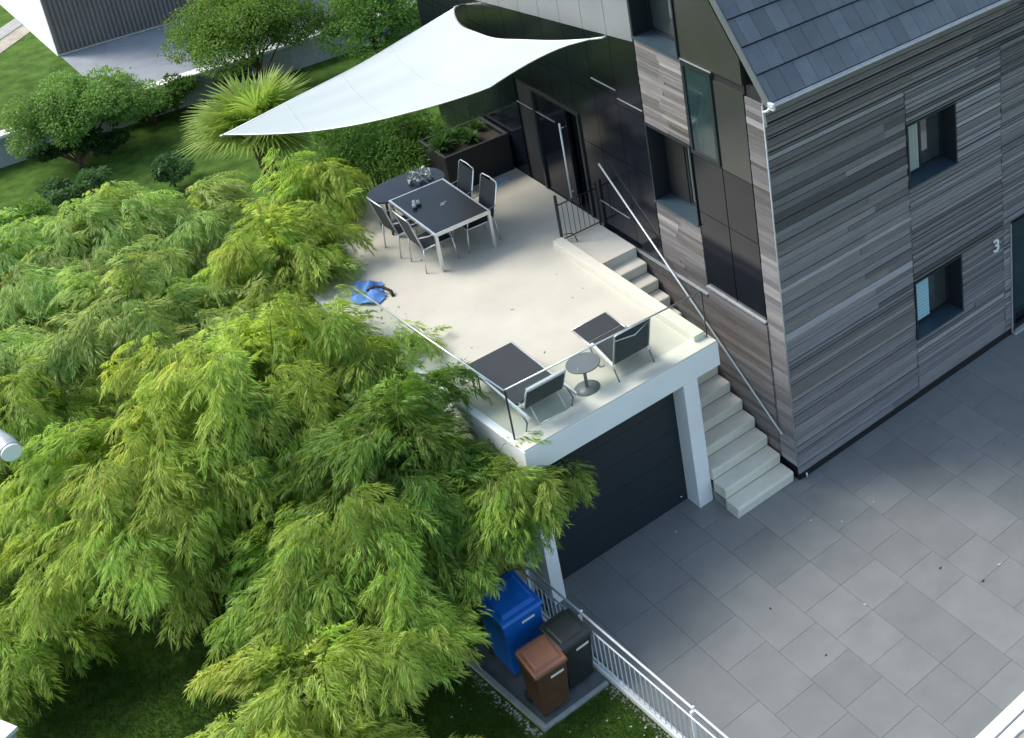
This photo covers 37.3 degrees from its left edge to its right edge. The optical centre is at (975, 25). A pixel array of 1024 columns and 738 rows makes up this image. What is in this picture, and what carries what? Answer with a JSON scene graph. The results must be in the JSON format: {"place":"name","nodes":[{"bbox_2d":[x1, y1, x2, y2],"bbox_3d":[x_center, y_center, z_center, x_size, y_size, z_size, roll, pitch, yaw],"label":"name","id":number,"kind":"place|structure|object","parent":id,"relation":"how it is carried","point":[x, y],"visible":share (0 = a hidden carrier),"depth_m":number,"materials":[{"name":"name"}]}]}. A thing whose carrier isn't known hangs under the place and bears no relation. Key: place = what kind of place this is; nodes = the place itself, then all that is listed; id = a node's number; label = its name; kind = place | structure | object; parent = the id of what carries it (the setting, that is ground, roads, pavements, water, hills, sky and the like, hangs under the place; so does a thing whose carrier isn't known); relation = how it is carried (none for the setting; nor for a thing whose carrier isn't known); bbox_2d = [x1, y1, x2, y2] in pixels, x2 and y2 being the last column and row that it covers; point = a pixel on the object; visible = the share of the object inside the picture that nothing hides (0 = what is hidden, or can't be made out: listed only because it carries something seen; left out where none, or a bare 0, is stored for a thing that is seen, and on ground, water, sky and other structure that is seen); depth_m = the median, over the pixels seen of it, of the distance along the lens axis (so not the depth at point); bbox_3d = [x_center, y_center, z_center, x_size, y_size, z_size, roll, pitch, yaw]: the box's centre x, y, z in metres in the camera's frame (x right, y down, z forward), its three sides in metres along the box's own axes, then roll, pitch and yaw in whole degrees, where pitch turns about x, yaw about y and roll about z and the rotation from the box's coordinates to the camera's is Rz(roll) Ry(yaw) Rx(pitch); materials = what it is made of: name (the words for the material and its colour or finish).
{"place":"outdoors","nodes":[
{"label":"outdoors","id":0,"kind":"place"},
{"bbox_2d":[0,18,22,39],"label":"pavement","id":1,"kind":"structure","parent":0,"point":[10,27],"depth_m":38.85,"materials":[{"name":"concrete"}]},
{"bbox_2d":[0,25,29,53],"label":"path","id":2,"kind":"structure","parent":0,"point":[13,37],"depth_m":38.24,"materials":[{"name":"stone"}]},
{"bbox_2d":[61,0,409,85],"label":"street","id":3,"kind":"structure","parent":0,"point":[137,53],"depth_m":36.95,"materials":[{"name":"grey asphalt"}]},
{"bbox_2d":[0,5,671,737],"bbox_3d":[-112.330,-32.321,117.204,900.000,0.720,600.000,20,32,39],"label":"lawn","id":4,"kind":"structure","parent":0,"point":[30,61],"depth_m":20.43,"materials":[{"name":"green plant"}]},
{"bbox_2d":[0,719,18,737],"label":"gate pillar","id":5,"kind":"structure","parent":4,"relation":"on","point":[8,730],"depth_m":16.86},
{"bbox_2d":[0,429,21,460],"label":"street lamp","id":6,"kind":"object","parent":4,"relation":"on","point":[10,448],"visible":1,"depth_m":17.83,"materials":[{"name":"metal"}]},
{"bbox_2d":[0,196,53,231],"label":"shrub","id":7,"kind":"object","parent":4,"relation":"on","point":[28,210],"visible":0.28,"depth_m":29.10,"materials":[{"name":"green plant"}]},
{"bbox_2d":[0,325,85,472],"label":"bamboo","id":8,"kind":"object","parent":4,"relation":"on","point":[20,344],"visible":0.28,"depth_m":20.87,"materials":[{"name":"green plant"}]},
{"bbox_2d":[0,226,123,389],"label":"bamboo","id":9,"kind":"object","parent":4,"relation":"on","point":[28,302],"visible":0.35,"depth_m":22.32,"materials":[{"name":"green plant"}]},
{"bbox_2d":[0,593,126,737],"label":"bamboo","id":10,"kind":"object","parent":4,"relation":"on","point":[20,661],"visible":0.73,"depth_m":18.45,"materials":[{"name":"green plant"}]},
{"bbox_2d":[35,165,114,214],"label":"shrub","id":11,"kind":"object","parent":4,"relation":"on","point":[61,190],"visible":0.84,"depth_m":30.80,"materials":[{"name":"green plant"}]},
{"bbox_2d":[26,125,130,170],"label":"shrub","id":12,"kind":"object","parent":4,"relation":"on","point":[101,143],"visible":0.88,"depth_m":32.69,"materials":[{"name":"green plant"}]},
{"bbox_2d":[0,355,163,587],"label":"bamboo","id":13,"kind":"object","parent":4,"relation":"on","point":[20,428],"visible":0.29,"depth_m":19.93,"materials":[{"name":"green plant"}]},
{"bbox_2d":[0,64,172,159],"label":"shrub","id":14,"kind":"object","parent":4,"relation":"on","point":[67,109],"visible":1,"depth_m":32.36,"materials":[{"name":"green plant"}]},
{"bbox_2d":[0,0,212,56],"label":"neighbour building","id":15,"kind":"structure","parent":4,"relation":"on","point":[58,28],"depth_m":37.58,"materials":[{"name":"white paint"}]},
{"bbox_2d":[0,180,220,343],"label":"bamboo","id":16,"kind":"object","parent":4,"relation":"on","point":[98,252],"visible":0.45,"depth_m":23.67,"materials":[{"name":"green plant"}]},
{"bbox_2d":[106,88,173,127],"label":"shrub","id":17,"kind":"object","parent":4,"relation":"on","point":[153,119],"visible":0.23,"depth_m":34.60,"materials":[{"name":"green plant"}]},
{"bbox_2d":[0,234,289,475],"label":"bamboo","id":18,"kind":"object","parent":4,"relation":"on","point":[75,348],"visible":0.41,"depth_m":21.36,"materials":[{"name":"green plant"}]},
{"bbox_2d":[0,381,301,655],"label":"bamboo","id":19,"kind":"object","parent":4,"relation":"on","point":[140,523],"visible":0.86,"depth_m":18.20,"materials":[{"name":"green plant"}]},
{"bbox_2d":[142,73,199,115],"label":"shrub","id":20,"kind":"object","parent":4,"relation":"on","point":[176,85],"visible":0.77,"depth_m":34.98,"materials":[{"name":"green plant"}]},
{"bbox_2d":[147,149,195,186],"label":"shrub","id":21,"kind":"object","parent":4,"relation":"on","point":[166,166],"visible":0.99,"depth_m":31.57,"materials":[{"name":"green plant"}]},
{"bbox_2d":[103,170,257,341],"bbox_3d":[-14.082,4.737,24.767,3.383,3.800,3.158,20,32,39],"label":"bamboo","id":22,"kind":"object","parent":4,"relation":"on","point":[207,228],"visible":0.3,"depth_m":24.16,"materials":[{"name":"green plant"}]},
{"bbox_2d":[0,1,419,167],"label":"retaining wall","id":23,"kind":"structure","parent":4,"relation":"on","point":[305,54],"depth_m":36.93,"materials":[{"name":"grey concrete"}]},
{"bbox_2d":[209,62,272,87],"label":"shrub","id":24,"kind":"object","parent":4,"relation":"on","point":[239,77],"visible":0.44,"depth_m":35.84,"materials":[{"name":"green plant"}]},
{"bbox_2d":[157,0,326,83],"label":"tree","id":25,"kind":"object","parent":4,"relation":"on","point":[234,27],"visible":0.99,"depth_m":34.41,"materials":[{"name":"green plant"}]},
{"bbox_2d":[171,62,317,215],"bbox_3d":[-14.699,2.868,28.476,3.228,4.359,3.014,20,32,39],"label":"fan palm","id":26,"kind":"object","parent":4,"relation":"on","point":[251,101],"visible":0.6,"depth_m":27.65,"materials":[{"name":"green plant"}]},
{"bbox_2d":[96,292,399,587],"bbox_3d":[-10.505,6.095,20.605,4.244,4.551,3.959,20,32,39],"label":"bamboo","id":27,"kind":"object","parent":4,"relation":"on","point":[207,391],"visible":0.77,"depth_m":19.36,"materials":[{"name":"green plant"}]},
{"bbox_2d":[185,199,379,364],"bbox_3d":[-11.604,5.050,23.430,3.085,4.200,2.908,-6,24,-9],"label":"bamboo","id":28,"kind":"object","parent":4,"relation":"on","point":[237,257],"visible":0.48,"depth_m":22.77,"materials":[{"name":"green plant"}]},
{"bbox_2d":[269,221,349,296],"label":"hedge shrub","id":29,"kind":"object","parent":4,"relation":"on","point":[323,243],"visible":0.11,"depth_m":23.68,"materials":[{"name":"green plant"}]},
{"bbox_2d":[229,147,389,250],"bbox_3d":[-11.925,4.196,25.182,2.372,4.343,2.446,20,32,39],"label":"bamboo","id":30,"kind":"object","parent":4,"relation":"on","point":[339,191],"visible":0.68,"depth_m":24.59,"materials":[{"name":"green plant"}]},
{"bbox_2d":[183,600,494,737],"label":"bamboo","id":31,"kind":"object","parent":4,"relation":"on","point":[393,671],"visible":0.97,"depth_m":16.51,"materials":[{"name":"green plant"}]},
{"bbox_2d":[252,284,452,458],"bbox_3d":[-9.592,5.993,21.257,3.203,4.159,2.901,8,26,21],"label":"bamboo","id":32,"kind":"object","parent":4,"relation":"on","point":[342,335],"visible":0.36,"depth_m":20.59,"materials":[{"name":"green plant"}]},
{"bbox_2d":[307,0,421,62],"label":"tree","id":33,"kind":"object","parent":4,"relation":"on","point":[351,14],"visible":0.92,"depth_m":35.74,"materials":[{"name":"green plant"}]},
{"bbox_2d":[199,465,540,720],"bbox_3d":[-8.181,7.495,18.684,4.305,3.451,4.372,20,32,39],"label":"bamboo","id":34,"kind":"object","parent":4,"relation":"on","point":[305,594],"visible":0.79,"depth_m":17.64,"materials":[{"name":"green plant"}]},
{"bbox_2d":[303,109,449,189],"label":"hedge shrub","id":35,"kind":"object","parent":4,"relation":"on","point":[391,142],"visible":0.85,"depth_m":25.95,"materials":[{"name":"green plant"}]},
{"bbox_2d":[270,344,519,644],"bbox_3d":[-7.969,6.716,19.453,3.461,4.233,3.441,20,32,39],"label":"bamboo","id":36,"kind":"object","parent":4,"relation":"on","point":[426,447],"visible":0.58,"depth_m":18.94,"materials":[{"name":"green plant"}]},
{"bbox_2d":[290,168,719,604],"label":"garage","id":37,"kind":"structure","parent":4,"relation":"on","point":[635,436],"depth_m":21.74,"materials":[{"name":"white paint"}]},
{"bbox_2d":[349,280,394,304],"bbox_3d":[-10.052,4.366,22.777,0.880,0.171,0.599,20,32,39],"label":"beach bag","id":38,"kind":"object","parent":37,"relation":"on","point":[374,290],"visible":0.81,"depth_m":22.71,"materials":[{"name":"blue fabric"}]},
{"bbox_2d":[366,197,418,258],"bbox_3d":[-9.962,3.361,23.852,0.581,1.114,0.754,18,31,37],"label":"patio chair","id":39,"kind":"object","parent":37,"relation":"on","point":[393,225],"visible":0.71,"depth_m":23.70,"materials":[{"name":"metal"}]},
{"bbox_2d":[367,168,444,234],"bbox_3d":[-10.156,3.166,24.786,0.840,0.713,1.320,20,32,39],"label":"oval table","id":40,"kind":"object","parent":37,"relation":"on","point":[385,192],"visible":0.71,"depth_m":24.60,"materials":[{"name":"black glass"}]},
{"bbox_2d":[407,165,432,183],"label":"drinking glasses","id":41,"kind":"object","parent":40,"relation":"on","point":[428,174],"visible":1,"depth_m":24.74,"materials":[{"name":"clear glass"}]},
{"bbox_2d":[392,210,459,273],"bbox_3d":[-9.340,3.540,23.414,0.581,1.114,0.754,20,32,39],"label":"patio chair","id":42,"kind":"object","parent":37,"relation":"on","point":[424,240],"visible":0.89,"depth_m":23.34,"materials":[{"name":"grey fabric"}]},
{"bbox_2d":[353,288,503,391],"bbox_3d":[-8.094,4.960,20.472,4.050,0.870,0.024,17,30,36],"label":"glass railing","id":43,"kind":"object","parent":37,"relation":"on","point":[446,351],"visible":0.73,"depth_m":20.14,"materials":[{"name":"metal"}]},
{"bbox_2d":[389,178,496,271],"bbox_3d":[-9.285,3.453,24.043,1.670,0.753,1.020,20,32,39],"label":"dining table","id":44,"kind":"object","parent":37,"relation":"on","point":[429,214],"visible":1,"depth_m":23.80,"materials":[{"name":"black glass"}]},
{"bbox_2d":[412,200,420,207],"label":"glass tealights","id":45,"kind":"object","parent":44,"relation":"on","point":[415,202],"visible":1,"depth_m":23.88,"materials":[{"name":"clear glass"}]},
{"bbox_2d":[451,159,473,197],"bbox_3d":[-9.272,3.056,24.491,0.581,1.114,0.754,21,33,41],"label":"patio chair","id":46,"kind":"object","parent":37,"relation":"on","point":[465,179],"visible":0.43,"depth_m":24.54,"materials":[{"name":"metal"}]},
{"bbox_2d":[418,116,514,186],"bbox_3d":[-9.676,2.456,26.249,1.040,0.787,1.290,20,32,39],"label":"planter box","id":47,"kind":"object","parent":37,"relation":"on","point":[490,154],"visible":0.73,"depth_m":25.98,"materials":[{"name":"metal"}]},
{"bbox_2d":[452,173,500,253],"bbox_3d":[-8.705,3.249,24.026,0.581,1.114,0.754,20,32,39],"label":"patio chair","id":48,"kind":"object","parent":37,"relation":"on","point":[487,194],"visible":0.75,"depth_m":24.03,"materials":[{"name":"metal"}]},
{"bbox_2d":[322,259,637,355],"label":"leaf litter","id":49,"kind":"object","parent":37,"relation":"on","point":[405,313],"visible":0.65,"depth_m":22.46,"materials":[{"name":"plant"}]},
{"bbox_2d":[466,341,576,431],"bbox_3d":[-6.653,5.139,20.152,1.800,0.740,0.770,20,32,39],"label":"sun lounger","id":50,"kind":"object","parent":37,"relation":"on","point":[508,365],"visible":0.91,"depth_m":20.14,"materials":[{"name":"grey fabric"}]},
{"bbox_2d":[565,352,599,396],"bbox_3d":[-5.765,5.163,20.365,0.500,0.468,0.500,20,32,39],"label":"side table","id":51,"kind":"object","parent":37,"relation":"on","point":[583,363],"visible":0.95,"depth_m":20.34,"materials":[{"name":"grey paint"}]},
{"bbox_2d":[504,291,707,439],"bbox_3d":[-5.354,4.953,20.297,3.257,0.890,0.028,-23,32,-39],"label":"glass railing","id":52,"kind":"object","parent":37,"relation":"on","point":[513,433],"visible":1,"depth_m":19.87,"materials":[{"name":"glass"}]},
{"bbox_2d":[571,312,654,381],"bbox_3d":[-5.513,4.673,20.937,1.350,0.903,0.669,20,32,39],"label":"sun lounger","id":53,"kind":"object","parent":37,"relation":"on","point":[621,346],"visible":0.95,"depth_m":20.77,"materials":[{"name":"grey fabric"}]},
{"bbox_2d":[543,393,687,579],"bbox_3d":[-5.519,6.913,21.050,0.055,2.426,2.470,20,32,39],"label":"garage door","id":54,"kind":"structure","parent":37,"relation":"in","point":[638,462],"depth_m":21.21,"materials":[{"name":"metal"}]},
{"bbox_2d":[434,429,599,628],"bbox_3d":[-6.634,7.340,19.551,2.443,2.949,2.175,0,24,3],"label":"bamboo","id":55,"kind":"object","parent":4,"relation":"on","point":[530,503],"visible":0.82,"depth_m":18.88,"materials":[{"name":"green plant"}]},
{"bbox_2d":[459,652,608,731],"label":"kerb","id":56,"kind":"structure","parent":4,"relation":"on","point":[514,701],"depth_m":18.84,"materials":[{"name":"concrete"}]},
{"bbox_2d":[465,605,608,723],"bbox_3d":[-6.155,9.048,19.434,1.930,0.104,1.220,20,32,39],"label":"bin pad","id":57,"kind":"object","parent":4,"relation":"on","point":[496,668],"visible":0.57,"depth_m":19.14,"materials":[{"name":"grey concrete"}]},
{"bbox_2d":[475,570,542,674],"bbox_3d":[-6.490,8.402,19.337,0.872,1.170,0.627,20,32,39],"label":"wheelie bin","id":58,"kind":"object","parent":57,"relation":"on","point":[513,623],"visible":0.74,"depth_m":19.04,"materials":[{"name":"blue plastic"}]},
{"bbox_2d":[515,634,569,714],"bbox_3d":[-5.841,8.811,18.678,0.486,0.929,0.626,-23,32,-39],"label":"wheelie bin","id":59,"kind":"object","parent":57,"relation":"on","point":[541,659],"visible":1,"depth_m":18.48,"materials":[{"name":"brown plastic"}]},
{"bbox_2d":[539,608,593,688],"bbox_3d":[-5.622,8.630,19.045,0.626,0.949,0.486,19,31,38],"label":"wheelie bin","id":60,"kind":"object","parent":57,"relation":"on","point":[567,631],"visible":0.87,"depth_m":18.85,"materials":[{"name":"black plastic"}]},
{"bbox_2d":[448,664,670,737],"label":"pebbles","id":61,"kind":"object","parent":4,"relation":"on","point":[519,716],"visible":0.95,"depth_m":18.77,"materials":[{"name":"grey gravel"}]},
{"bbox_2d":[542,611,685,737],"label":"driveway kerb","id":62,"kind":"structure","parent":4,"relation":"on","point":[640,705],"depth_m":18.79,"materials":[{"name":"white concrete"}]},
{"bbox_2d":[522,565,728,737],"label":"metal fence","id":63,"kind":"object","parent":62,"relation":"on","point":[525,572],"visible":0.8,"depth_m":18.52,"materials":[{"name":"white metal"}]},
{"bbox_2d":[417,0,1023,479],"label":"wood clad house","id":64,"kind":"structure","parent":4,"relation":"on","point":[823,200],"depth_m":22.52,"materials":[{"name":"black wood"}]},
{"bbox_2d":[220,5,607,136],"bbox_3d":[-10.386,1.393,24.709,9.357,3.990,4.030,2,24,9],"label":"shade sail","id":65,"kind":"object","parent":64,"relation":"attached to","point":[446,57],"visible":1,"depth_m":23.50,"materials":[{"name":"fabric"}]},
{"bbox_2d":[529,86,594,216],"bbox_3d":[-7.364,2.227,24.960,1.600,2.110,0.406,20,32,39],"label":"door","id":66,"kind":"structure","parent":64,"relation":"in","point":[561,147],"depth_m":24.97,"materials":[{"name":"black glass"}]},
{"bbox_2d":[627,0,680,58],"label":"window","id":67,"kind":"structure","parent":64,"relation":"in","point":[652,22],"depth_m":21.60,"materials":[{"name":"glass"}]},
{"bbox_2d":[644,122,700,226],"bbox_3d":[-4.782,2.346,22.386,1.220,1.470,0.405,20,32,39],"label":"window","id":68,"kind":"structure","parent":64,"relation":"in","point":[670,158],"depth_m":22.67,"materials":[{"name":"glass"}]},
{"bbox_2d":[598,163,782,434],"bbox_3d":[-4.803,4.492,23.114,4.538,3.364,0.089,20,32,39],"label":"handrail","id":69,"kind":"object","parent":64,"relation":"attached to","point":[699,312],"visible":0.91,"depth_m":23.05,"materials":[{"name":"white metal"}]},
{"bbox_2d":[905,101,958,189],"bbox_3d":[-0.834,1.928,22.921,0.405,1.180,1.140,20,32,39],"label":"window","id":70,"kind":"structure","parent":64,"relation":"in","point":[931,140],"depth_m":23.18,"materials":[{"name":"glass"}]},
{"bbox_2d":[913,254,964,340],"bbox_3d":[-0.752,4.689,24.167,0.405,1.180,1.160,20,32,39],"label":"window","id":71,"kind":"structure","parent":64,"relation":"in","point":[938,295],"depth_m":24.43,"materials":[{"name":"glass"}]},
{"bbox_2d":[1011,215,1023,331],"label":"door","id":72,"kind":"structure","parent":64,"relation":"in","point":[1018,224],"depth_m":25.90,"materials":[{"name":"metal"}]},
{"bbox_2d":[975,691,1023,737],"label":"coping wall","id":73,"kind":"structure","parent":4,"relation":"on","point":[1004,719],"depth_m":18.33,"materials":[{"name":"white concrete"}]},
{"bbox_2d":[997,712,1023,737],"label":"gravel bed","id":74,"kind":"object","parent":4,"relation":"on","point":[1021,735],"depth_m":18.22,"materials":[{"name":"stone"}]},
{"bbox_2d":[426,125,467,154],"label":"ornamental grass","id":75,"kind":"object","parent":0,"point":[442,141],"depth_m":25.83,"materials":[{"name":"green plant"}]},
{"bbox_2d":[452,118,488,145],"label":"ornamental grass","id":76,"kind":"object","parent":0,"point":[469,133],"depth_m":26.17,"materials":[{"name":"green plant"}]},
{"bbox_2d":[492,177,508,184],"bbox_3d":[-8.986,2.938,26.075,0.254,0.015,0.325,20,32,39],"label":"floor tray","id":77,"kind":"object","parent":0,"point":[501,180],"visible":0.8,"depth_m":26.08,"materials":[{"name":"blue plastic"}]},
{"bbox_2d":[534,330,1023,737],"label":"driveway","id":78,"kind":"structure","parent":0,"point":[962,425],"depth_m":20.55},
{"bbox_2d":[568,225,793,518],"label":"staircase","id":79,"kind":"structure","parent":78,"relation":"on","point":[747,474],"depth_m":22.66,"materials":[{"name":"concrete"}]},
{"bbox_2d":[553,181,601,241],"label":"stair gate","id":80,"kind":"structure","parent":79,"relation":"on","point":[556,204],"depth_m":24.13,"materials":[{"name":"black metal"}]},
{"bbox_2d":[675,442,1004,655],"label":"fallen leaves","id":81,"kind":"object","parent":78,"relation":"on","point":[863,603],"visible":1,"depth_m":20.88,"materials":[{"name":"brown plant"}]},
{"bbox_2d":[544,440,1022,737],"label":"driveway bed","id":82,"kind":"object","parent":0,"point":[600,659],"depth_m":19.49,"materials":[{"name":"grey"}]}
]}

